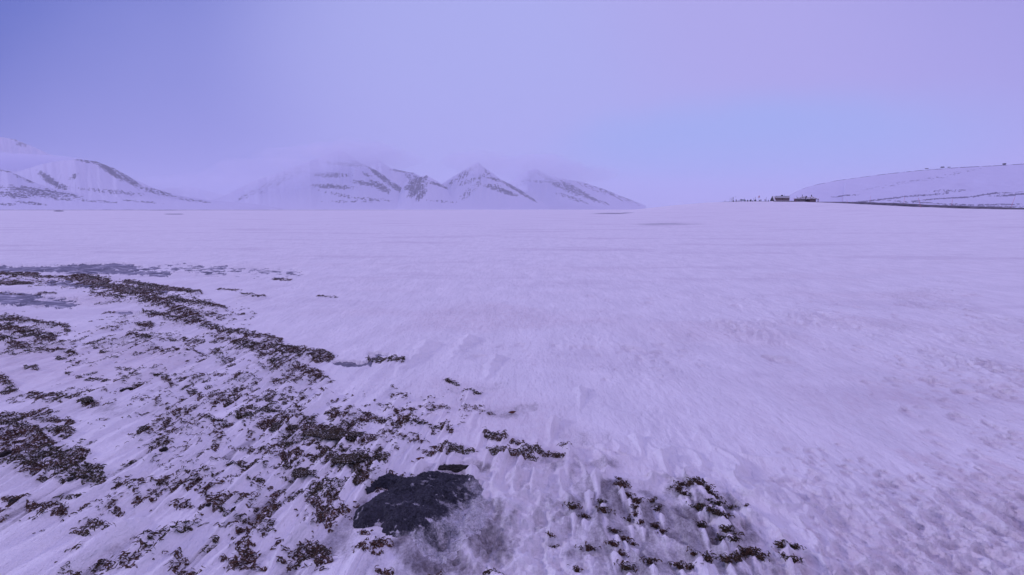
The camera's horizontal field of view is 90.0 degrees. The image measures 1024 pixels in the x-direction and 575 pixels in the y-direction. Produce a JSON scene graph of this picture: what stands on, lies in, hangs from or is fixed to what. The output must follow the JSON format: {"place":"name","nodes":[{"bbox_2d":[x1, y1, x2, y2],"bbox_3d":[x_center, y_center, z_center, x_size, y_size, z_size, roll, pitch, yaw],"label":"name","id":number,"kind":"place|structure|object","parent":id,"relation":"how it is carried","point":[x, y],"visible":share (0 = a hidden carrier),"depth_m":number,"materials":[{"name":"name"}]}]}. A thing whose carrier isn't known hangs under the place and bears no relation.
{"place":"outdoors","nodes":[
{"label":"outdoors","id":0,"kind":"place"},
{"bbox_2d":[0,137,60,172],"bbox_3d":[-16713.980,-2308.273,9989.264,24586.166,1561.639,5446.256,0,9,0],"label":"mountain","id":1,"kind":"structure","parent":0,"point":[16,156],"depth_m":8979.99,"materials":[{"name":"white snow"}]},
{"bbox_2d":[0,170,257,209],"bbox_3d":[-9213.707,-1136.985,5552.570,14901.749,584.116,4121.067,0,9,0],"label":"mountain","id":2,"kind":"structure","parent":0,"point":[17,192],"depth_m":4372.20,"materials":[{"name":"white snow"}]},
{"bbox_2d":[14,159,277,209],"bbox_3d":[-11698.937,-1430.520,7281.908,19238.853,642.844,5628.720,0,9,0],"label":"mountain","id":3,"kind":"structure","parent":0,"point":[87,177],"depth_m":6095.45,"materials":[{"name":"white snow"}]},
{"bbox_2d":[157,186,230,199],"bbox_3d":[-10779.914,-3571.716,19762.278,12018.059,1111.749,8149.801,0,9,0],"label":"mountain","id":4,"kind":"structure","parent":0,"point":[192,192],"depth_m":18395.79,"materials":[{"name":"white snow"}]},
{"bbox_2d":[213,149,402,209],"bbox_3d":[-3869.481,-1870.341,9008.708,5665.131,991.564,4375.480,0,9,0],"label":"mountain","id":5,"kind":"structure","parent":0,"point":[339,179],"depth_m":7777.72,"materials":[{"name":"white snow"}]},
{"bbox_2d":[361,158,420,185],"bbox_3d":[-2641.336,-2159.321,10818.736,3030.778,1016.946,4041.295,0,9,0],"label":"mountain","id":6,"kind":"structure","parent":0,"point":[400,177],"depth_m":10158.89,"materials":[{"name":"white snow"}]},
{"bbox_2d":[394,175,481,209],"bbox_3d":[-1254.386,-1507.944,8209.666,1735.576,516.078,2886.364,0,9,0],"label":"mountain","id":7,"kind":"structure","parent":0,"point":[426,192],"depth_m":7287.40,"materials":[{"name":"white snow"}]},
{"bbox_2d":[443,162,549,209],"bbox_3d":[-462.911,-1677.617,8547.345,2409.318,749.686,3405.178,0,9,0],"label":"mountain","id":8,"kind":"structure","parent":0,"point":[477,185],"depth_m":7583.30,"materials":[{"name":"white snow"}]},
{"bbox_2d":[0,201,1023,574],"bbox_3d":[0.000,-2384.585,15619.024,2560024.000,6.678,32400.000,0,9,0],"label":"snow ground","id":9,"kind":"structure","parent":0,"point":[834,387],"depth_m":4.56,"materials":[{"name":"white snow"}]},
{"bbox_2d":[0,450,11,457],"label":"stone","id":10,"kind":"object","parent":9,"relation":"on","point":[3,453],"visible":1,"depth_m":3.12,"materials":[{"name":"grey stone"}]},
{"bbox_2d":[8,497,21,505],"bbox_3d":[-2.562,1.106,2.645,0.064,0.029,0.073,0,9,0],"label":"stone","id":11,"kind":"object","parent":9,"relation":"on","point":[12,500],"visible":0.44,"depth_m":2.63,"materials":[{"name":"black stone"}]},
{"bbox_2d":[79,474,87,478],"bbox_3d":[-2.402,1.061,2.872,0.045,0.021,0.037,5,10,30],"label":"stone","id":12,"kind":"object","parent":9,"relation":"on","point":[83,476],"visible":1,"depth_m":2.86,"materials":[{"name":"grey stone"}]},
{"bbox_2d":[76,396,94,403],"bbox_3d":[-3.369,0.895,4.048,0.113,0.048,0.127,0,9,0],"label":"stone","id":13,"kind":"object","parent":9,"relation":"on","point":[87,399],"visible":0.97,"depth_m":4.02,"materials":[{"name":"grey stone"}]},
{"bbox_2d":[120,387,132,391],"bbox_3d":[-3.275,0.866,4.338,0.100,0.031,0.100,0,9,0],"label":"stone","id":14,"kind":"object","parent":9,"relation":"on","point":[129,388],"visible":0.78,"depth_m":4.34,"materials":[{"name":"grey stone"}]},
{"bbox_2d":[136,425,148,433],"bbox_3d":[-2.496,0.964,3.473,0.078,0.038,0.111,-4,10,-26],"label":"stone","id":15,"kind":"object","parent":9,"relation":"on","point":[141,429],"visible":0.7,"depth_m":3.45,"materials":[{"name":"grey stone"}]},
{"bbox_2d":[159,446,167,451],"bbox_3d":[-2.135,0.995,3.138,0.042,0.026,0.058,0,9,0],"label":"stone","id":16,"kind":"object","parent":9,"relation":"on","point":[165,448],"visible":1,"depth_m":3.13,"materials":[{"name":"black stone"}]},
{"bbox_2d":[0,262,386,366],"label":"ice","id":17,"kind":"structure","parent":9,"relation":"on","point":[30,300],"depth_m":12.39,"materials":[{"name":"white ice"}]},
{"bbox_2d":[0,271,565,574],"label":"seaweed","id":18,"kind":"object","parent":9,"relation":"on","point":[328,515],"visible":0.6,"depth_m":3.18,"materials":[{"name":"brown plant"}]},
{"bbox_2d":[268,420,297,431],"bbox_3d":[-1.566,0.946,3.539,0.197,0.032,0.222,0,9,0],"label":"rock slab","id":19,"kind":"object","parent":9,"relation":"on","point":[275,427],"visible":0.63,"depth_m":3.48,"materials":[{"name":"stone"}]},
{"bbox_2d":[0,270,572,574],"bbox_3d":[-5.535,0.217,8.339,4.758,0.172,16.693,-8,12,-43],"label":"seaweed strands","id":20,"kind":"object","parent":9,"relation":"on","point":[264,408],"visible":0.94,"depth_m":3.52},
{"bbox_2d":[291,467,311,477],"bbox_3d":[-1.187,1.046,2.894,0.126,0.022,0.105,0,9,0],"label":"rock slab","id":21,"kind":"object","parent":9,"relation":"on","point":[296,473],"visible":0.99,"depth_m":2.88,"materials":[{"name":"stone"}]},
{"bbox_2d":[311,546,329,556],"bbox_3d":[-0.850,1.179,2.270,0.087,0.028,0.094,0,9,0],"label":"rock slab","id":22,"kind":"object","parent":9,"relation":"on","point":[325,549],"visible":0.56,"depth_m":2.27,"materials":[{"name":"stone"}]},
{"bbox_2d":[316,505,326,521],"bbox_3d":[-0.940,1.126,2.556,0.067,0.022,0.144,0,9,0],"label":"rock slab","id":23,"kind":"object","parent":9,"relation":"on","point":[322,515],"visible":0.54,"depth_m":2.52,"materials":[{"name":"stone"}]},
{"bbox_2d":[302,429,363,440],"bbox_3d":[-1.177,0.968,3.365,0.440,0.040,0.142,0,9,0],"label":"rock slab","id":24,"kind":"object","parent":9,"relation":"on","point":[332,434],"visible":0.94,"depth_m":3.35,"materials":[{"name":"stone"}]},
{"bbox_2d":[333,452,368,463],"bbox_3d":[-0.947,1.003,3.012,0.206,0.040,0.140,0,9,0],"label":"rock slab","id":25,"kind":"object","parent":9,"relation":"on","point":[350,458],"visible":1,"depth_m":2.99,"materials":[{"name":"stone"}]},
{"bbox_2d":[352,472,363,485],"bbox_3d":[-0.847,1.061,2.834,0.078,0.031,0.123,0,9,0],"label":"rock slab","id":26,"kind":"object","parent":9,"relation":"on","point":[355,482],"visible":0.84,"depth_m":2.80,"materials":[{"name":"stone"}]},
{"bbox_2d":[353,471,492,563],"bbox_3d":[-0.416,1.143,2.536,0.790,0.176,0.820,0,9,0],"label":"dark rock","id":27,"kind":"object","parent":9,"relation":"on","point":[426,511],"visible":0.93,"depth_m":2.53,"materials":[{"name":"black stone"}]},
{"bbox_2d":[438,464,468,472],"bbox_3d":[-0.350,1.059,2.995,0.204,0.024,0.108,0,9,0],"label":"rock slab","id":28,"kind":"object","parent":9,"relation":"on","point":[456,468],"visible":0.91,"depth_m":2.99,"materials":[{"name":"black stone"}]},
{"bbox_2d":[561,501,582,510],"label":"seaweed tuft","id":29,"kind":"object","parent":9,"relation":"on","point":[571,507],"visible":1,"depth_m":2.54,"materials":[{"name":"black plant"}]},
{"bbox_2d":[567,564,584,572],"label":"seaweed tuft","id":30,"kind":"object","parent":9,"relation":"on","point":[577,569],"visible":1,"depth_m":2.14,"materials":[{"name":"brown plant"}]},
{"bbox_2d":[574,541,601,550],"bbox_3d":[0.335,1.151,2.271,0.123,0.042,0.050,2,9,13],"label":"seaweed tuft","id":31,"kind":"object","parent":9,"relation":"on","point":[588,548],"visible":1,"depth_m":2.26,"materials":[{"name":"brown plant"}]},
{"bbox_2d":[591,498,606,503],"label":"seaweed tuft","id":32,"kind":"object","parent":9,"relation":"on","point":[600,501],"visible":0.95,"depth_m":2.59,"materials":[{"name":"black plant"}]},
{"bbox_2d":[595,504,615,514],"bbox_3d":[0.459,1.092,2.508,0.115,0.038,0.062,4,10,25],"label":"seaweed tuft","id":33,"kind":"object","parent":9,"relation":"on","point":[603,510],"visible":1,"depth_m":2.50,"materials":[{"name":"brown plant"}]},
{"bbox_2d":[603,539,618,545],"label":"seaweed tuft","id":34,"kind":"object","parent":9,"relation":"on","point":[610,542],"visible":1,"depth_m":2.26,"materials":[{"name":"brown plant"}]},
{"bbox_2d":[612,479,628,485],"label":"seaweed tuft","id":35,"kind":"object","parent":9,"relation":"on","point":[621,480],"visible":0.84,"depth_m":2.70,"materials":[{"name":"brown plant"}]},
{"bbox_2d":[614,481,631,488],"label":"seaweed tuft","id":36,"kind":"object","parent":9,"relation":"on","point":[623,485],"visible":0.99,"depth_m":2.68,"materials":[{"name":"black plant"}]},
{"bbox_2d":[616,549,629,556],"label":"seaweed tuft","id":37,"kind":"object","parent":9,"relation":"on","point":[621,553],"visible":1,"depth_m":2.23,"materials":[{"name":"brown plant"}]},
{"bbox_2d":[613,559,637,572],"bbox_3d":[0.476,1.171,2.150,0.108,0.039,0.069,3,9,21],"label":"seaweed tuft","id":38,"kind":"object","parent":9,"relation":"on","point":[624,567],"visible":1,"depth_m":2.15,"materials":[{"name":"brown plant"}]},
{"bbox_2d":[619,535,634,542],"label":"seaweed tuft","id":39,"kind":"object","parent":9,"relation":"on","point":[624,538],"visible":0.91,"depth_m":2.33,"materials":[{"name":"brown plant"}]},
{"bbox_2d":[627,510,640,517],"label":"seaweed tuft","id":40,"kind":"object","parent":9,"relation":"on","point":[635,514],"visible":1,"depth_m":2.47,"materials":[{"name":"brown plant"}]},
{"bbox_2d":[632,497,643,504],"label":"seaweed tuft","id":41,"kind":"object","parent":9,"relation":"on","point":[637,501],"visible":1,"depth_m":2.55,"materials":[{"name":"black plant"}]},
{"bbox_2d":[639,556,662,564],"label":"seaweed tuft","id":42,"kind":"object","parent":9,"relation":"on","point":[649,560],"visible":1,"depth_m":2.14,"materials":[{"name":"brown plant"}]},
{"bbox_2d":[647,496,657,502],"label":"seaweed tuft","id":43,"kind":"object","parent":9,"relation":"on","point":[654,499],"visible":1,"depth_m":2.60,"materials":[{"name":"black plant"}]},
{"bbox_2d":[649,522,659,527],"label":"seaweed tuft","id":44,"kind":"object","parent":9,"relation":"on","point":[654,525],"visible":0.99,"depth_m":2.44,"materials":[{"name":"brown plant"}]},
{"bbox_2d":[651,504,661,511],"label":"seaweed tuft","id":45,"kind":"object","parent":9,"relation":"on","point":[658,508],"visible":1,"depth_m":2.54,"materials":[{"name":"brown plant"}]},
{"bbox_2d":[657,527,669,533],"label":"seaweed tuft","id":46,"kind":"object","parent":9,"relation":"on","point":[662,530],"visible":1,"depth_m":2.38,"materials":[{"name":"brown plant"}]},
{"bbox_2d":[666,483,687,490],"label":"seaweed tuft","id":47,"kind":"object","parent":9,"relation":"on","point":[679,488],"visible":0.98,"depth_m":2.69,"materials":[{"name":"black plant"}]},
{"bbox_2d":[667,560,687,570],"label":"seaweed tuft","id":48,"kind":"object","parent":9,"relation":"on","point":[678,565],"visible":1,"depth_m":2.14,"materials":[{"name":"brown plant"}]},
{"bbox_2d":[675,488,691,496],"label":"seaweed tuft","id":49,"kind":"object","parent":9,"relation":"on","point":[683,493],"visible":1,"depth_m":2.65,"materials":[{"name":"black plant"}]},
{"bbox_2d":[679,560,693,570],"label":"seaweed tuft","id":50,"kind":"object","parent":9,"relation":"on","point":[691,566],"visible":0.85,"depth_m":2.15,"materials":[{"name":"brown plant"}]},
{"bbox_2d":[683,480,693,486],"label":"seaweed tuft","id":51,"kind":"object","parent":9,"relation":"on","point":[689,484],"visible":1,"depth_m":2.70,"materials":[{"name":"black plant"}]},
{"bbox_2d":[686,476,700,481],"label":"seaweed tuft","id":52,"kind":"object","parent":9,"relation":"on","point":[695,479],"visible":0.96,"depth_m":2.73,"materials":[{"name":"brown plant"}]},
{"bbox_2d":[686,546,703,555],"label":"seaweed tuft","id":53,"kind":"object","parent":9,"relation":"on","point":[693,553],"visible":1,"depth_m":2.19,"materials":[{"name":"brown plant"}]},
{"bbox_2d":[686,501,704,511],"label":"seaweed tuft","id":54,"kind":"object","parent":9,"relation":"on","point":[696,507],"visible":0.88,"depth_m":2.53,"materials":[{"name":"black plant"}]},
{"bbox_2d":[693,477,705,484],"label":"seaweed tuft","id":55,"kind":"object","parent":9,"relation":"on","point":[697,482],"visible":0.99,"depth_m":2.71,"materials":[{"name":"brown plant"}]},
{"bbox_2d":[693,519,707,527],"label":"seaweed tuft","id":56,"kind":"object","parent":9,"relation":"on","point":[702,525],"visible":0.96,"depth_m":2.40,"materials":[{"name":"brown plant"}]},
{"bbox_2d":[695,550,719,563],"bbox_3d":[0.824,1.153,2.170,0.126,0.042,0.067,-8,12,-41],"label":"seaweed tuft","id":57,"kind":"object","parent":9,"relation":"on","point":[708,558],"visible":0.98,"depth_m":2.17,"materials":[{"name":"brown plant"}]},
{"bbox_2d":[698,504,719,511],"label":"seaweed tuft","id":58,"kind":"object","parent":9,"relation":"on","point":[710,507],"visible":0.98,"depth_m":2.47,"materials":[{"name":"brown plant"}]},
{"bbox_2d":[703,484,715,490],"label":"seaweed tuft","id":59,"kind":"object","parent":9,"relation":"on","point":[707,487],"visible":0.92,"depth_m":2.69,"materials":[{"name":"black plant"}]},
{"bbox_2d":[706,507,723,514],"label":"seaweed tuft","id":60,"kind":"object","parent":9,"relation":"on","point":[712,512],"visible":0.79,"depth_m":2.46,"materials":[{"name":"brown plant"}]},
{"bbox_2d":[710,498,726,505],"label":"seaweed tuft","id":61,"kind":"object","parent":9,"relation":"on","point":[718,503],"visible":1,"depth_m":2.57,"materials":[{"name":"black plant"}]},
{"bbox_2d":[710,533,728,541],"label":"seaweed tuft","id":62,"kind":"object","parent":9,"relation":"on","point":[721,537],"visible":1,"depth_m":2.27,"materials":[{"name":"brown plant"}]},
{"bbox_2d":[711,524,734,532],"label":"seaweed tuft","id":63,"kind":"object","parent":9,"relation":"on","point":[725,530],"visible":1,"depth_m":2.31,"materials":[{"name":"brown plant"}]},
{"bbox_2d":[714,511,734,518],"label":"seaweed tuft","id":64,"kind":"object","parent":9,"relation":"on","point":[724,514],"visible":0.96,"depth_m":2.41,"materials":[{"name":"brown plant"}]},
{"bbox_2d":[714,553,741,563],"bbox_3d":[0.901,1.138,2.150,0.119,0.038,0.062,1,9,9],"label":"seaweed tuft","id":65,"kind":"object","parent":9,"relation":"on","point":[724,559],"visible":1,"depth_m":2.14,"materials":[{"name":"brown plant"}]},
{"bbox_2d":[727,504,738,508],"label":"seaweed tuft","id":66,"kind":"object","parent":9,"relation":"on","point":[732,507],"visible":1,"depth_m":2.55,"materials":[{"name":"brown plant"}]},
{"bbox_2d":[727,532,744,542],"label":"seaweed tuft","id":67,"kind":"object","parent":9,"relation":"on","point":[736,538],"visible":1,"depth_m":2.25,"materials":[{"name":"brown plant"}]},
{"bbox_2d":[725,550,747,563],"bbox_3d":[0.944,1.146,2.163,0.126,0.042,0.067,-6,11,-36],"label":"seaweed tuft","id":68,"kind":"object","parent":9,"relation":"on","point":[737,555],"visible":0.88,"depth_m":2.17,"materials":[{"name":"brown plant"}]},
{"bbox_2d":[736,545,760,554],"bbox_3d":[1.027,1.140,2.213,0.104,0.041,0.051,-1,9,-4],"label":"seaweed tuft","id":69,"kind":"object","parent":9,"relation":"on","point":[750,551],"visible":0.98,"depth_m":2.21,"materials":[{"name":"brown plant"}]},
{"bbox_2d":[751,549,770,558],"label":"seaweed tuft","id":70,"kind":"object","parent":9,"relation":"on","point":[760,554],"visible":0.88,"depth_m":2.19,"materials":[{"name":"brown plant"}]},
{"bbox_2d":[756,555,769,561],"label":"seaweed tuft","id":71,"kind":"object","parent":9,"relation":"on","point":[761,558],"visible":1,"depth_m":2.15,"materials":[{"name":"brown plant"}]},
{"bbox_2d":[771,539,787,547],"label":"seaweed tuft","id":72,"kind":"object","parent":9,"relation":"on","point":[779,544],"visible":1,"depth_m":2.25,"materials":[{"name":"brown plant"}]},
{"bbox_2d":[772,195,789,201],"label":"red cabin","id":73,"kind":"object","parent":9,"relation":"on","point":[782,198],"visible":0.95,"depth_m":318.07,"materials":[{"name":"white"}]},
{"bbox_2d":[781,553,802,563],"bbox_3d":[1.178,1.142,2.156,0.089,0.041,0.063,4,10,24],"label":"seaweed tuft","id":74,"kind":"object","parent":9,"relation":"on","point":[793,559],"visible":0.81,"depth_m":2.15,"materials":[{"name":"brown plant"}]},
{"bbox_2d":[789,542,806,549],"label":"seaweed tuft","id":75,"kind":"object","parent":9,"relation":"on","point":[795,546],"visible":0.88,"depth_m":2.26,"materials":[{"name":"brown plant"}]},
{"bbox_2d":[794,197,805,201],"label":"log cabin","id":76,"kind":"object","parent":9,"relation":"on","point":[800,199],"visible":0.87,"depth_m":314.54,"materials":[{"name":"brown wood"}]},
{"bbox_2d":[807,195,816,201],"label":"pyramid roof hut","id":77,"kind":"object","parent":9,"relation":"on","point":[811,199],"visible":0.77,"depth_m":315.71,"materials":[{"name":"grey wood"}]},
{"bbox_2d":[0,0,1023,207],"label":"sky","id":78,"kind":"structure","parent":0,"point":[649,103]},
{"bbox_2d":[509,168,645,208],"bbox_3d":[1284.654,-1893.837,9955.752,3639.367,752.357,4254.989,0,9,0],"label":"mountain","id":79,"kind":"structure","parent":0,"point":[552,192],"depth_m":8838.66,"materials":[{"name":"white snow"}]},
{"bbox_2d":[737,201,1023,209],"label":"road","id":80,"kind":"structure","parent":0,"point":[921,205],"depth_m":147.28,"materials":[{"name":"white snow"}]},
{"bbox_2d":[789,164,1023,207],"bbox_3d":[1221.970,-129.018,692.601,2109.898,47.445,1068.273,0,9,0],"label":"hill","id":81,"kind":"structure","parent":0,"point":[991,186],"depth_m":390.44,"materials":[{"name":"white snow"}]}
]}

